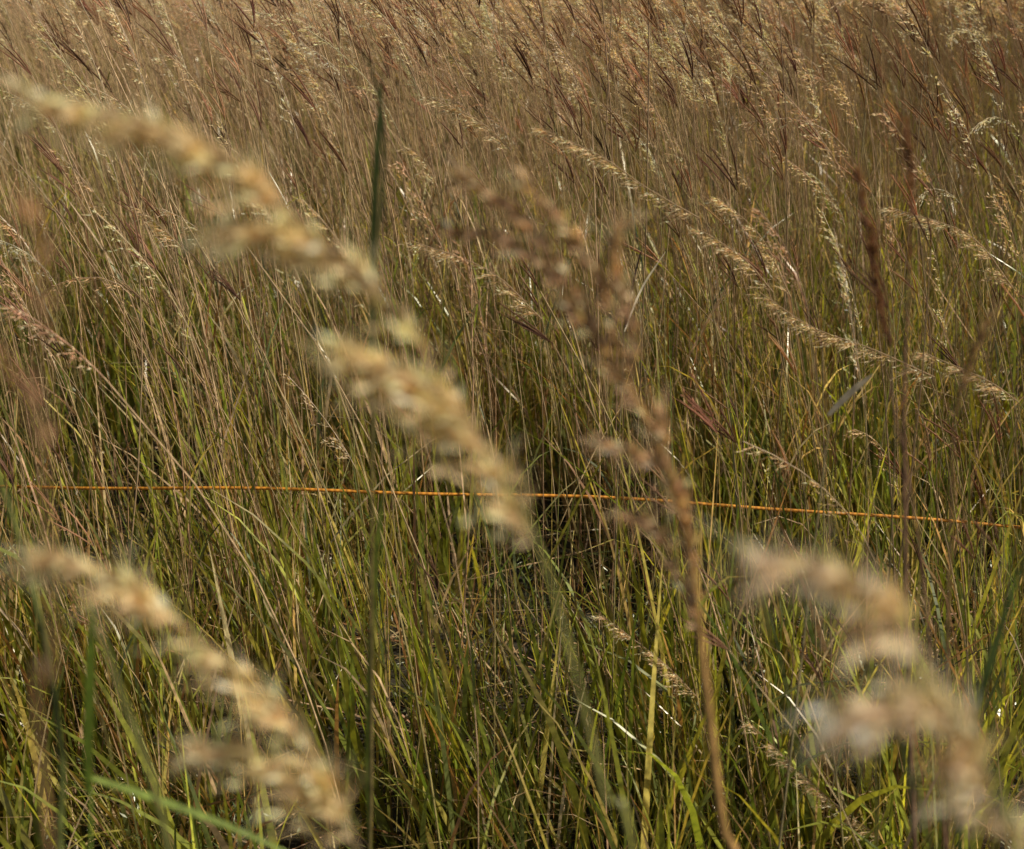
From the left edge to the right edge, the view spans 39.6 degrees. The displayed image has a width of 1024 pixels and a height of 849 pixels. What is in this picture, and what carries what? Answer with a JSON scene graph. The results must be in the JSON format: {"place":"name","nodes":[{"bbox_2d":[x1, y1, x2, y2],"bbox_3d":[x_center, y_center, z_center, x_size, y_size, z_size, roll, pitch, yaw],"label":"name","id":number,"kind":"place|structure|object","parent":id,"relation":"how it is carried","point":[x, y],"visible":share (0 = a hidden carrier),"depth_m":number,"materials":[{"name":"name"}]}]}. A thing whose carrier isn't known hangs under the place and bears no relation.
{"place":"outdoors","nodes":[
{"label":"outdoors","id":0,"kind":"place"},
{"bbox_2d":[0,161,100,848],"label":"bluestem grass","id":1,"kind":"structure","parent":0,"point":[40,305],"depth_m":0.53,"materials":[{"name":"brown plant"}]},
{"bbox_2d":[0,0,1023,848],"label":"ground","id":2,"kind":"structure","parent":0,"point":[550,522],"depth_m":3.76,"materials":[{"name":"green plant"}]},
{"bbox_2d":[0,474,65,848],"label":"tall green grass","id":3,"kind":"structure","parent":2,"relation":"on","point":[60,742],"depth_m":1.08,"materials":[{"name":"green plant"}]},
{"bbox_2d":[86,605,171,848],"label":"tall green grass","id":4,"kind":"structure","parent":2,"relation":"on","point":[150,777],"depth_m":0.87,"materials":[{"name":"green plant"}]},
{"bbox_2d":[83,600,282,848],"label":"tall green grass","id":5,"kind":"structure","parent":2,"relation":"on","point":[89,701],"depth_m":1.17,"materials":[{"name":"green plant"}]},
{"bbox_2d":[0,520,369,848],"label":"indian grass","id":6,"kind":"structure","parent":2,"relation":"on","point":[270,713],"depth_m":0.71,"materials":[{"name":"beige plant"}]},
{"bbox_2d":[125,207,309,804],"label":"indian grass","id":7,"kind":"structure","parent":2,"relation":"on","point":[167,238],"depth_m":2.63,"materials":[{"name":"beige plant"}]},
{"bbox_2d":[0,60,634,848],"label":"indian grass","id":8,"kind":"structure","parent":2,"relation":"on","point":[434,396],"depth_m":0.68,"materials":[{"name":"beige plant"}]},
{"bbox_2d":[275,21,431,641],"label":"indian grass","id":9,"kind":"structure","parent":2,"relation":"on","point":[311,75],"depth_m":2.56,"materials":[{"name":"brown plant"}]},
{"bbox_2d":[345,35,385,848],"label":"tall green grass","id":10,"kind":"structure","parent":2,"relation":"on","point":[376,216],"depth_m":1.40,"materials":[{"name":"green plant"}]},
{"bbox_2d":[394,146,517,703],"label":"indian grass","id":11,"kind":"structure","parent":2,"relation":"on","point":[410,152],"depth_m":2.60,"materials":[{"name":"brown plant"}]},
{"bbox_2d":[418,96,585,763],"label":"indian grass","id":12,"kind":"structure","parent":2,"relation":"on","point":[453,110],"depth_m":2.61,"materials":[{"name":"brown plant"}]},
{"bbox_2d":[395,240,617,821],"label":"indian grass","id":13,"kind":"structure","parent":2,"relation":"on","point":[438,252],"depth_m":2.38,"materials":[{"name":"beige plant"}]},
{"bbox_2d":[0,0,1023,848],"bbox_3d":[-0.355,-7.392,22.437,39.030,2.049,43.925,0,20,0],"label":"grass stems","id":14,"kind":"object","parent":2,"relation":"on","point":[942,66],"visible":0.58,"depth_m":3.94,"materials":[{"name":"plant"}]},
{"bbox_2d":[0,0,1023,685],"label":"grass seed heads","id":15,"kind":"object","parent":14,"relation":"attached to","point":[520,46],"depth_m":3.40,"materials":[{"name":"brown plant"}]},
{"bbox_2d":[0,399,1023,848],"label":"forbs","id":16,"kind":"object","parent":2,"relation":"on","point":[480,681],"visible":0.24,"depth_m":3.17,"materials":[{"name":"green plant"}]},
{"bbox_2d":[409,142,738,848],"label":"bluestem grass","id":17,"kind":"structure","parent":2,"relation":"on","point":[570,303],"depth_m":0.89,"materials":[{"name":"brown plant"}]},
{"bbox_2d":[611,253,664,828],"bbox_3d":[0.218,0.286,2.552,0.070,1.216,0.007,0,20,0],"label":"dry grass blade","id":18,"kind":"object","parent":2,"relation":"on","point":[644,283],"visible":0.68,"depth_m":2.52,"materials":[{"name":"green plant"}]},
{"bbox_2d":[528,128,751,830],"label":"indian grass","id":19,"kind":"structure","parent":2,"relation":"on","point":[585,155],"depth_m":2.32,"materials":[{"name":"beige plant"}]},
{"bbox_2d":[590,613,757,813],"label":"indian grass","id":20,"kind":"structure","parent":2,"relation":"on","point":[622,632],"depth_m":2.49,"materials":[{"name":"beige plant"}]},
{"bbox_2d":[688,228,818,761],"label":"indian grass","id":21,"kind":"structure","parent":2,"relation":"on","point":[725,250],"depth_m":2.36,"materials":[{"name":"beige plant"}]},
{"bbox_2d":[706,196,833,800],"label":"indian grass","id":22,"kind":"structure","parent":2,"relation":"on","point":[722,204],"depth_m":2.55,"materials":[{"name":"beige plant"}]},
{"bbox_2d":[739,720,891,848],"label":"indian grass","id":23,"kind":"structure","parent":2,"relation":"on","point":[824,796],"depth_m":2.35,"materials":[{"name":"beige plant"}]},
{"bbox_2d":[778,374,872,848],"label":"dry grass blade","id":24,"kind":"object","parent":2,"relation":"on","point":[845,397],"visible":0.94,"depth_m":1.87,"materials":[{"name":"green plant"}]},
{"bbox_2d":[744,288,968,725],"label":"indian grass","id":25,"kind":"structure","parent":2,"relation":"on","point":[846,344],"depth_m":2.35,"materials":[{"name":"beige plant"}]},
{"bbox_2d":[691,510,1023,848],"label":"indian grass","id":26,"kind":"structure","parent":2,"relation":"on","point":[871,724],"depth_m":0.53,"materials":[{"name":"beige plant"}]},
{"bbox_2d":[837,150,945,848],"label":"bluestem grass","id":27,"kind":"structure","parent":2,"relation":"on","point":[873,246],"depth_m":1.29,"materials":[{"name":"brown plant"}]},
{"bbox_2d":[887,98,930,848],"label":"bluestem grass","id":28,"kind":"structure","parent":2,"relation":"on","point":[909,159],"depth_m":1.26,"materials":[{"name":"brown plant"}]},
{"bbox_2d":[838,557,1023,848],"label":"tall green grass","id":29,"kind":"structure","parent":2,"relation":"on","point":[985,678],"depth_m":1.03,"materials":[{"name":"green plant"}]},
{"bbox_2d":[878,206,1023,396],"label":"indian grass","id":30,"kind":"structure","parent":2,"relation":"on","point":[966,237],"depth_m":2.44,"materials":[{"name":"beige plant"}]},
{"bbox_2d":[909,348,1023,450],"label":"indian grass","id":31,"kind":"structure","parent":2,"relation":"on","point":[989,388],"depth_m":2.32,"materials":[{"name":"beige plant"}]},
{"bbox_2d":[945,300,1010,848],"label":"bluestem grass","id":32,"kind":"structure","parent":2,"relation":"on","point":[975,346],"depth_m":1.28,"materials":[{"name":"brown plant"}]},
{"bbox_2d":[4,485,1019,528],"bbox_3d":[-0.179,0.333,3.284,5.182,0.629,0.715,5,21,13],"label":"orange string line","id":33,"kind":"object","parent":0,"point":[466,494],"visible":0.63,"depth_m":2.93,"materials":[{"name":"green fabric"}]}
]}

